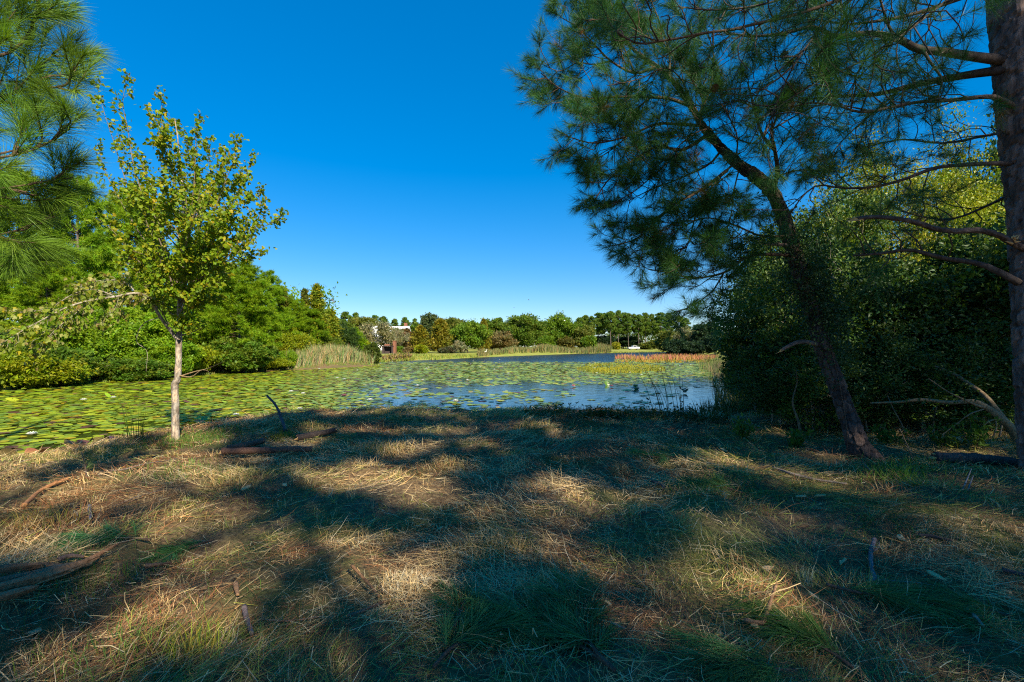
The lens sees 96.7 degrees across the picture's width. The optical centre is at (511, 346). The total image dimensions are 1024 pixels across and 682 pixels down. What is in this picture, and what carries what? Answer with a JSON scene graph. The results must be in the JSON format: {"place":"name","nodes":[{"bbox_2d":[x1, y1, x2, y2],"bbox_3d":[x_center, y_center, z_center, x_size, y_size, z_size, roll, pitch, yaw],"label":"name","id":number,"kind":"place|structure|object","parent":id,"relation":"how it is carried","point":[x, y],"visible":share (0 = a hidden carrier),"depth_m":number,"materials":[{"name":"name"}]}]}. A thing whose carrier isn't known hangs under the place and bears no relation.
{"place":"outdoors","nodes":[
{"label":"outdoors","id":0,"kind":"place"},
{"bbox_2d":[0,352,727,453],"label":"water","id":1,"kind":"structure","parent":0,"point":[599,393],"depth_m":21.38,"materials":[{"name":"blue liquid"}]},
{"bbox_2d":[0,361,381,390],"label":"shore grass","id":2,"kind":"structure","parent":1,"relation":"on","point":[96,380],"depth_m":35.40,"materials":[{"name":"plant"}]},
{"bbox_2d":[286,343,375,368],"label":"reed bed","id":3,"kind":"object","parent":1,"relation":"on","point":[312,355],"visible":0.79,"depth_m":46.89,"materials":[{"name":"plant"}]},
{"bbox_2d":[0,358,716,448],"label":"lily pads","id":4,"kind":"object","parent":1,"relation":"on","point":[47,396],"visible":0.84,"depth_m":21.58,"materials":[{"name":"green plant"}]},
{"bbox_2d":[477,343,612,356],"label":"shore reeds","id":5,"kind":"object","parent":1,"relation":"on","point":[599,348],"visible":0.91,"depth_m":125.10,"materials":[{"name":"plant"}]},
{"bbox_2d":[576,362,664,373],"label":"yellow weeds","id":6,"kind":"object","parent":1,"relation":"in","point":[621,368],"visible":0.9,"depth_m":42.17,"materials":[{"name":"plant"}]},
{"bbox_2d":[615,353,717,360],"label":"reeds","id":7,"kind":"object","parent":1,"relation":"on","point":[681,356],"visible":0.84,"depth_m":74.60,"materials":[{"name":"plant"}]},
{"bbox_2d":[0,0,1000,346],"label":"sky","id":8,"kind":"structure","parent":0,"point":[393,139],"materials":[{"name":"blue"}]},
{"bbox_2d":[0,347,1023,681],"bbox_3d":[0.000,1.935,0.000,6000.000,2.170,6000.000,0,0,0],"label":"ground","id":9,"kind":"structure","parent":0,"point":[392,503],"depth_m":3.72,"materials":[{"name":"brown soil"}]},
{"bbox_2d":[0,192,35,320],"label":"shore pine","id":10,"kind":"object","parent":9,"relation":"on","point":[3,291],"visible":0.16,"depth_m":30.74,"materials":[{"name":"green plant"}]},
{"bbox_2d":[0,164,72,323],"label":"shore pine","id":11,"kind":"object","parent":9,"relation":"on","point":[27,177],"visible":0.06,"depth_m":32.40,"materials":[{"name":"green plant"}]},
{"bbox_2d":[0,500,93,544],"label":"grass clump","id":12,"kind":"object","parent":9,"relation":"on","point":[49,514],"visible":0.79,"depth_m":3.96,"materials":[{"name":"plant"}]},
{"bbox_2d":[0,259,96,335],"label":"shore pine","id":13,"kind":"object","parent":9,"relation":"on","point":[29,298],"visible":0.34,"depth_m":27.33,"materials":[{"name":"green plant"}]},
{"bbox_2d":[0,346,99,388],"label":"shore shrub","id":14,"kind":"object","parent":9,"relation":"on","point":[16,369],"visible":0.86,"depth_m":22.35,"materials":[{"name":"green plant"}]},
{"bbox_2d":[0,543,117,601],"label":"rotten log","id":15,"kind":"object","parent":9,"relation":"on","point":[28,579],"visible":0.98,"depth_m":2.95,"materials":[{"name":"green wood"}]},
{"bbox_2d":[0,0,125,296],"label":"pine","id":16,"kind":"object","parent":9,"relation":"on","point":[55,187],"visible":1,"depth_m":3.19,"materials":[{"name":"green plant"}]},
{"bbox_2d":[33,343,101,385],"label":"shore shrub","id":17,"kind":"object","parent":9,"relation":"on","point":[62,353],"visible":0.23,"depth_m":24.68,"materials":[{"name":"green plant"}]},
{"bbox_2d":[19,172,129,313],"bbox_3d":[-32.471,-5.843,33.854,7.398,15.032,6.682,0,0,0],"label":"shore pine","id":18,"kind":"object","parent":9,"relation":"on","point":[90,239],"visible":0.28,"depth_m":33.66,"materials":[{"name":"green plant"}]},
{"bbox_2d":[30,303,120,362],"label":"shore shrub","id":19,"kind":"object","parent":9,"relation":"on","point":[86,338],"visible":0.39,"depth_m":26.81,"materials":[{"name":"green plant"}]},
{"bbox_2d":[24,302,148,335],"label":"shore shrub","id":20,"kind":"object","parent":9,"relation":"on","point":[125,323],"visible":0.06,"depth_m":30.57,"materials":[{"name":"green plant"}]},
{"bbox_2d":[34,517,150,556],"bbox_3d":[-3.409,1.580,3.743,0.801,0.361,0.618,0,0,-28],"label":"fallen bough","id":21,"kind":"object","parent":9,"relation":"on","point":[81,536],"visible":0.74,"depth_m":3.67,"materials":[{"name":"green plant"}]},
{"bbox_2d":[90,321,154,361],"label":"shore shrub","id":22,"kind":"object","parent":9,"relation":"on","point":[124,342],"visible":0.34,"depth_m":28.81,"materials":[{"name":"green plant"}]},
{"bbox_2d":[89,185,168,311],"bbox_3d":[-31.724,-6.036,37.865,6.674,15.439,6.534,0,0,37],"label":"shore pine","id":23,"kind":"object","parent":9,"relation":"on","point":[119,211],"visible":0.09,"depth_m":36.92,"materials":[{"name":"green plant"}]},
{"bbox_2d":[94,357,173,381],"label":"shore shrub","id":24,"kind":"object","parent":9,"relation":"on","point":[127,370],"visible":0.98,"depth_m":27.46,"materials":[{"name":"green plant"}]},
{"bbox_2d":[0,68,288,440],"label":"young maple","id":25,"kind":"object","parent":9,"relation":"on","point":[191,260],"visible":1,"depth_m":7.30,"materials":[{"name":"green plant"}]},
{"bbox_2d":[106,305,200,343],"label":"shore shrub","id":26,"kind":"object","parent":9,"relation":"on","point":[155,328],"visible":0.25,"depth_m":31.88,"materials":[{"name":"green plant"}]},
{"bbox_2d":[123,335,206,377],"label":"shore shrub","id":27,"kind":"object","parent":9,"relation":"on","point":[162,350],"visible":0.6,"depth_m":30.59,"materials":[{"name":"green plant"}]},
{"bbox_2d":[129,272,203,344],"bbox_3d":[-27.384,-2.295,35.971,5.812,7.623,5.546,0,0,8],"label":"shore pine","id":28,"kind":"object","parent":9,"relation":"on","point":[195,339],"visible":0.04,"depth_m":35.45,"materials":[{"name":"green plant"}]},
{"bbox_2d":[132,537,211,568],"bbox_3d":[-2.818,1.704,3.661,0.558,0.352,0.680,0,0,0],"label":"fallen bough","id":29,"kind":"object","parent":9,"relation":"on","point":[173,548],"visible":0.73,"depth_m":3.70,"materials":[{"name":"green plant"}]},
{"bbox_2d":[7,281,347,332],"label":"shore wood","id":30,"kind":"object","parent":9,"relation":"on","point":[327,305],"visible":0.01,"depth_m":59.90,"materials":[{"name":"green plant"}]},
{"bbox_2d":[123,612,233,669],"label":"grass clump","id":31,"kind":"object","parent":9,"relation":"on","point":[189,641],"visible":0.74,"depth_m":2.27,"materials":[{"name":"plant"}]},
{"bbox_2d":[164,236,232,344],"bbox_3d":[-28.319,-4.220,39.879,7.399,11.642,6.682,0,0,14],"label":"shore pine","id":32,"kind":"object","parent":9,"relation":"on","point":[192,335],"visible":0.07,"depth_m":39.67,"materials":[{"name":"green plant"}]},
{"bbox_2d":[192,343,227,372],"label":"shore shrub","id":33,"kind":"object","parent":9,"relation":"on","point":[207,361],"visible":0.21,"depth_m":34.01,"materials":[{"name":"green plant"}]},
{"bbox_2d":[193,258,283,352],"bbox_3d":[-22.803,-2.774,37.762,6.534,9.543,6.674,0,0,4],"label":"shore pine","id":34,"kind":"object","parent":9,"relation":"on","point":[246,292],"visible":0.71,"depth_m":37.25,"materials":[{"name":"green plant"}]},
{"bbox_2d":[198,336,279,372],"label":"shore shrub","id":35,"kind":"object","parent":9,"relation":"on","point":[252,354],"visible":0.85,"depth_m":35.40,"materials":[{"name":"green plant"}]},
{"bbox_2d":[218,446,315,454],"bbox_3d":[-3.549,1.506,6.646,1.302,0.128,0.226,0,0,-7],"label":"fallen log","id":36,"kind":"object","parent":9,"relation":"on","point":[247,450],"visible":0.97,"depth_m":6.61,"materials":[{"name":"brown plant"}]},
{"bbox_2d":[245,269,300,350],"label":"shore pine","id":37,"kind":"object","parent":9,"relation":"on","point":[276,289],"visible":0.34,"depth_m":44.70,"materials":[{"name":"green plant"}]},
{"bbox_2d":[271,293,317,336],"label":"shore pine","id":38,"kind":"object","parent":9,"relation":"on","point":[299,322],"visible":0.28,"depth_m":47.53,"materials":[{"name":"green plant"}]},
{"bbox_2d":[270,327,319,353],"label":"shore shrub","id":39,"kind":"object","parent":9,"relation":"on","point":[300,342],"visible":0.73,"depth_m":44.66,"materials":[{"name":"green plant"}]},
{"bbox_2d":[295,308,332,344],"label":"shore pine","id":40,"kind":"object","parent":9,"relation":"on","point":[315,319],"visible":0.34,"depth_m":49.75,"materials":[{"name":"green plant"}]},
{"bbox_2d":[294,427,339,440],"bbox_3d":[-3.338,1.492,7.784,0.756,0.158,0.137,0,0,-42],"label":"fallen log","id":41,"kind":"object","parent":9,"relation":"on","point":[309,435],"visible":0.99,"depth_m":7.74,"materials":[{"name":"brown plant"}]},
{"bbox_2d":[306,282,334,346],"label":"shore cypress","id":42,"kind":"object","parent":9,"relation":"on","point":[316,300],"visible":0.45,"depth_m":50.69,"materials":[{"name":"green plant"}]},
{"bbox_2d":[324,306,350,344],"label":"shore cypress","id":43,"kind":"object","parent":9,"relation":"on","point":[333,323],"visible":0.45,"depth_m":53.63,"materials":[{"name":"green plant"}]},
{"bbox_2d":[336,320,361,351],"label":"shore shrub","id":44,"kind":"object","parent":9,"relation":"on","point":[351,336],"visible":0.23,"depth_m":55.51,"materials":[{"name":"green plant"}]},
{"bbox_2d":[362,342,381,363],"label":"shore shrub","id":45,"kind":"object","parent":9,"relation":"on","point":[374,348],"visible":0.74,"depth_m":51.82,"materials":[{"name":"green plant"}]},
{"bbox_2d":[359,319,398,350],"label":"tree","id":46,"kind":"object","parent":9,"relation":"on","point":[385,333],"visible":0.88,"depth_m":96.39,"materials":[{"name":"beige plant"}]},
{"bbox_2d":[360,566,449,605],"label":"grass clump","id":47,"kind":"object","parent":9,"relation":"on","point":[401,576],"visible":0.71,"depth_m":2.96,"materials":[{"name":"plant"}]},
{"bbox_2d":[403,324,432,349],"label":"lawn cypress","id":48,"kind":"object","parent":9,"relation":"on","point":[421,333],"visible":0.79,"depth_m":96.10,"materials":[{"name":"plant"}]},
{"bbox_2d":[420,312,438,349],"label":"tree","id":49,"kind":"object","parent":9,"relation":"on","point":[427,320],"visible":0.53,"depth_m":148.21,"materials":[{"name":"green plant"}]},
{"bbox_2d":[424,318,455,352],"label":"lawn cypress","id":50,"kind":"object","parent":9,"relation":"on","point":[440,332],"visible":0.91,"depth_m":97.01,"materials":[{"name":"plant"}]},
{"bbox_2d":[423,568,493,630],"bbox_3d":[-0.308,1.588,2.792,0.580,0.332,0.708,0,0,0],"label":"fallen bough","id":51,"kind":"object","parent":9,"relation":"on","point":[454,595],"visible":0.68,"depth_m":2.75,"materials":[{"name":"green plant"}]},
{"bbox_2d":[449,318,493,352],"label":"tree","id":52,"kind":"object","parent":9,"relation":"on","point":[471,334],"visible":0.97,"depth_m":100.26,"materials":[{"name":"green plant"}]},
{"bbox_2d":[419,527,538,578],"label":"grass clump","id":53,"kind":"object","parent":9,"relation":"on","point":[476,551],"visible":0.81,"depth_m":3.50,"materials":[{"name":"plant"}]},
{"bbox_2d":[426,591,564,668],"bbox_3d":[-0.095,1.537,2.479,0.807,0.371,0.588,0,0,0],"label":"fallen bough","id":54,"kind":"object","parent":9,"relation":"on","point":[491,633],"visible":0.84,"depth_m":2.40,"materials":[{"name":"green plant"}]},
{"bbox_2d":[490,330,519,348],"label":"tree","id":55,"kind":"object","parent":9,"relation":"on","point":[502,339],"visible":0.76,"depth_m":125.27,"materials":[{"name":"brown plant"}]},
{"bbox_2d":[474,529,546,561],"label":"grass clump","id":56,"kind":"object","parent":9,"relation":"on","point":[506,544],"visible":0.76,"depth_m":3.63,"materials":[{"name":"plant"}]},
{"bbox_2d":[0,400,1023,681],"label":"cut straw","id":57,"kind":"object","parent":9,"relation":"on","point":[282,652],"visible":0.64,"depth_m":3.53,"materials":[{"name":"beige plant"}]},
{"bbox_2d":[504,313,549,346],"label":"tree","id":58,"kind":"object","parent":9,"relation":"on","point":[526,329],"visible":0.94,"depth_m":146.80,"materials":[{"name":"green plant"}]},
{"bbox_2d":[454,576,610,668],"bbox_3d":[0.094,1.567,2.575,1.027,0.335,0.656,0,0,20],"label":"fallen bough","id":59,"kind":"object","parent":9,"relation":"on","point":[532,604],"visible":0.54,"depth_m":2.53,"materials":[{"name":"green plant"}]},
{"bbox_2d":[544,310,578,344],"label":"tree","id":60,"kind":"object","parent":9,"relation":"on","point":[557,326],"visible":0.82,"depth_m":156.51,"materials":[{"name":"green plant"}]},
{"bbox_2d":[520,562,630,671],"bbox_3d":[0.346,1.565,2.636,0.677,0.379,1.129,0,0,0],"label":"fallen bough","id":61,"kind":"object","parent":9,"relation":"on","point":[584,634],"visible":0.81,"depth_m":2.58,"materials":[{"name":"green plant"}]},
{"bbox_2d":[571,324,596,347],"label":"tree","id":62,"kind":"object","parent":9,"relation":"on","point":[580,333],"visible":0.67,"depth_m":155.58,"materials":[{"name":"green plant"}]},
{"bbox_2d":[601,311,616,345],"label":"tree","id":63,"kind":"object","parent":9,"relation":"on","point":[610,315],"visible":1,"depth_m":217.11,"materials":[{"name":"green plant"}]},
{"bbox_2d":[523,398,730,424],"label":"shore weeds","id":64,"kind":"object","parent":9,"relation":"on","point":[597,413],"visible":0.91,"depth_m":10.14,"materials":[{"name":"green plant"}]},
{"bbox_2d":[621,446,686,463],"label":"fallen bough","id":65,"kind":"object","parent":9,"relation":"on","point":[643,453],"visible":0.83,"depth_m":6.14,"materials":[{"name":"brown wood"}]},
{"bbox_2d":[629,354,683,418],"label":"rush clump","id":66,"kind":"object","parent":9,"relation":"on","point":[667,405],"visible":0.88,"depth_m":10.32,"materials":[{"name":"green plant"}]},
{"bbox_2d":[660,338,690,354],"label":"shrub","id":67,"kind":"object","parent":9,"relation":"on","point":[673,347],"visible":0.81,"depth_m":111.55,"materials":[{"name":"green plant"}]},
{"bbox_2d":[503,0,885,463],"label":"leaning pine","id":68,"kind":"object","parent":9,"relation":"on","point":[712,239],"visible":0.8,"depth_m":6.93,"materials":[{"name":"green plant"}]},
{"bbox_2d":[722,151,870,457],"bbox_3d":[4.468,-0.704,7.022,2.139,4.899,1.227,0,0,0],"label":"climbing vine","id":69,"kind":"object","parent":68,"relation":"attached to","point":[825,307],"visible":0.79,"depth_m":6.96,"materials":[{"name":"green plant"}]},
{"bbox_2d":[679,340,715,354],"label":"shrub","id":70,"kind":"object","parent":9,"relation":"on","point":[693,348],"visible":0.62,"depth_m":108.72,"materials":[{"name":"green plant"}]},
{"bbox_2d":[688,321,714,341],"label":"tree","id":71,"kind":"object","parent":9,"relation":"on","point":[697,335],"visible":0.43,"depth_m":116.90,"materials":[{"name":"green plant"}]},
{"bbox_2d":[672,471,743,493],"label":"fallen bough","id":72,"kind":"object","parent":9,"relation":"on","point":[700,481],"visible":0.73,"depth_m":4.98,"materials":[{"name":"green plant"}]},
{"bbox_2d":[698,334,721,353],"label":"shrub","id":73,"kind":"object","parent":9,"relation":"on","point":[706,341],"visible":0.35,"depth_m":95.77,"materials":[{"name":"green plant"}]},
{"bbox_2d":[650,613,797,681],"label":"fallen bough","id":74,"kind":"object","parent":9,"relation":"on","point":[752,669],"visible":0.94,"depth_m":2.17,"materials":[{"name":"green plant"}]},
{"bbox_2d":[691,351,760,414],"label":"bank grass","id":75,"kind":"structure","parent":9,"relation":"on","point":[724,403],"depth_m":14.53,"materials":[{"name":"plant"}]},
{"bbox_2d":[731,412,759,441],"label":"leafy plant","id":76,"kind":"object","parent":9,"relation":"on","point":[739,425],"visible":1,"depth_m":7.72,"materials":[{"name":"green plant"}]},
{"bbox_2d":[708,587,853,668],"bbox_3d":[1.454,1.551,2.531,0.717,0.380,0.584,0,0,0],"label":"fallen bough","id":77,"kind":"object","parent":9,"relation":"on","point":[787,629],"visible":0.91,"depth_m":2.43,"materials":[{"name":"green plant"}]},
{"bbox_2d":[720,330,848,426],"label":"thicket shrub","id":78,"kind":"object","parent":9,"relation":"on","point":[755,364],"visible":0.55,"depth_m":9.14,"materials":[{"name":"green plant"}]},
{"bbox_2d":[705,237,879,416],"bbox_3d":[6.210,-0.473,10.110,3.358,4.400,3.628,0,0,0],"label":"thicket shrub","id":79,"kind":"object","parent":9,"relation":"on","point":[767,311],"visible":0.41,"depth_m":9.86,"materials":[{"name":"green plant"}]},
{"bbox_2d":[785,426,814,449],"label":"leafy plant","id":80,"kind":"object","parent":9,"relation":"on","point":[796,440],"visible":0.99,"depth_m":7.36,"materials":[{"name":"green plant"}]},
{"bbox_2d":[721,201,881,353],"bbox_3d":[8.000,-1.108,12.540,4.546,5.879,3.997,0,0,0],"label":"thicket shrub","id":81,"kind":"object","parent":9,"relation":"on","point":[756,266],"visible":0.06,"depth_m":12.11,"materials":[{"name":"green plant"}]},
{"bbox_2d":[586,0,1023,474],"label":"tall pine","id":82,"kind":"object","parent":9,"relation":"on","point":[1004,56],"visible":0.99,"depth_m":5.58,"materials":[{"name":"green plant"}]},
{"bbox_2d":[791,562,821,588],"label":"grass clump","id":83,"kind":"object","parent":9,"relation":"on","point":[811,577],"visible":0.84,"depth_m":3.10,"materials":[{"name":"plant"}]},
{"bbox_2d":[737,322,903,429],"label":"thicket shrub","id":84,"kind":"object","parent":9,"relation":"on","point":[807,395],"visible":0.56,"depth_m":8.43,"materials":[{"name":"green plant"}]},
{"bbox_2d":[758,169,906,278],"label":"thicket shrub","id":85,"kind":"object","parent":9,"relation":"on","point":[866,227],"visible":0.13,"depth_m":11.52,"materials":[{"name":"green plant"}]},
{"bbox_2d":[725,217,953,417],"bbox_3d":[7.762,-0.621,10.575,3.715,4.779,4.600,0,0,-24],"label":"thicket shrub","id":86,"kind":"object","parent":9,"relation":"on","point":[908,271],"visible":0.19,"depth_m":9.31,"materials":[{"name":"green plant"}]},
{"bbox_2d":[868,422,910,445],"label":"leafy plant","id":87,"kind":"object","parent":9,"relation":"on","point":[885,433],"visible":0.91,"depth_m":7.34,"materials":[{"name":"green plant"}]},
{"bbox_2d":[801,319,992,433],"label":"thicket shrub","id":88,"kind":"object","parent":9,"relation":"on","point":[885,411],"visible":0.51,"depth_m":8.11,"materials":[{"name":"green plant"}]},
{"bbox_2d":[795,122,1005,274],"bbox_3d":[11.590,-2.829,14.785,6.271,9.322,7.258,0,0,23],"label":"thicket shrub","id":89,"kind":"object","parent":9,"relation":"on","point":[918,178],"visible":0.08,"depth_m":13.42,"materials":[{"name":"green plant"}]},
{"bbox_2d":[868,537,932,585],"bbox_3d":[2.837,1.598,3.337,0.360,0.087,1.061,0,0,38],"label":"stick","id":90,"kind":"object","parent":9,"relation":"on","point":[872,549],"visible":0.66,"depth_m":3.43,"materials":[{"name":"brown wood"}]},
{"bbox_2d":[788,303,1017,450],"bbox_3d":[6.537,0.494,7.461,3.641,2.503,1.836,0,0,0],"label":"leaning shrub tree","id":91,"kind":"object","parent":9,"relation":"on","point":[1006,423],"visible":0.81,"depth_m":7.20,"materials":[{"name":"green plant"}]},
{"bbox_2d":[826,565,1009,638],"bbox_3d":[2.503,1.619,2.812,0.856,0.373,0.615,0,0,0],"label":"fallen bough","id":92,"kind":"object","parent":9,"relation":"on","point":[942,601],"visible":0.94,"depth_m":2.78,"materials":[{"name":"green plant"}]},
{"bbox_2d":[835,220,1010,419],"bbox_3d":[8.908,-0.509,9.632,4.842,4.540,3.910,0,0,26],"label":"thicket shrub","id":93,"kind":"object","parent":9,"relation":"on","point":[920,289],"visible":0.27,"depth_m":8.79,"materials":[{"name":"green plant"}]},
{"bbox_2d":[861,96,1005,269],"bbox_3d":[14.335,-3.206,15.230,5.853,10.004,6.774,0,0,3],"label":"thicket shrub","id":94,"kind":"object","parent":9,"relation":"on","point":[981,197],"visible":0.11,"depth_m":14.57,"materials":[{"name":"green plant"}]},
{"bbox_2d":[856,333,1014,434],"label":"thicket shrub","id":95,"kind":"object","parent":9,"relation":"on","point":[959,415],"visible":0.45,"depth_m":7.92,"materials":[{"name":"green plant"}]},
{"bbox_2d":[870,202,1014,425],"bbox_3d":[9.751,-0.888,9.246,4.837,5.470,4.478,0,0,6],"label":"thicket shrub","id":96,"kind":"object","parent":9,"relation":"on","point":[994,288],"visible":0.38,"depth_m":8.64,"materials":[{"name":"green plant"}]},
{"bbox_2d":[921,422,970,449],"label":"leafy plant","id":97,"kind":"object","parent":9,"relation":"on","point":[947,438],"visible":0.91,"depth_m":6.99,"materials":[{"name":"green plant"}]},
{"bbox_2d":[899,105,1005,265],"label":"thicket shrub","id":98,"kind":"object","parent":9,"relation":"on","point":[992,147],"visible":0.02,"depth_m":16.06,"materials":[{"name":"green plant"}]},
{"bbox_2d":[926,316,1014,439],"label":"thicket shrub","id":99,"kind":"object","parent":9,"relation":"on","point":[1005,359],"visible":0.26,"depth_m":8.03,"materials":[{"name":"green plant"}]},
{"bbox_2d":[929,452,1018,467],"bbox_3d":[6.294,1.521,6.136,1.158,0.196,0.335,0,0,0],"label":"fallen log","id":100,"kind":"object","parent":9,"relation":"on","point":[973,458],"visible":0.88,"depth_m":6.12,"materials":[{"name":"brown wood"}]},
{"bbox_2d":[948,410,1003,449],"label":"leafy plant","id":101,"kind":"object","parent":9,"relation":"on","point":[976,433],"visible":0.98,"depth_m":6.73,"materials":[{"name":"green plant"}]},
{"bbox_2d":[379,351,665,361],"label":"lawn edge grass","id":102,"kind":"structure","parent":0,"point":[430,356],"depth_m":77.64,"materials":[{"name":"plant"}]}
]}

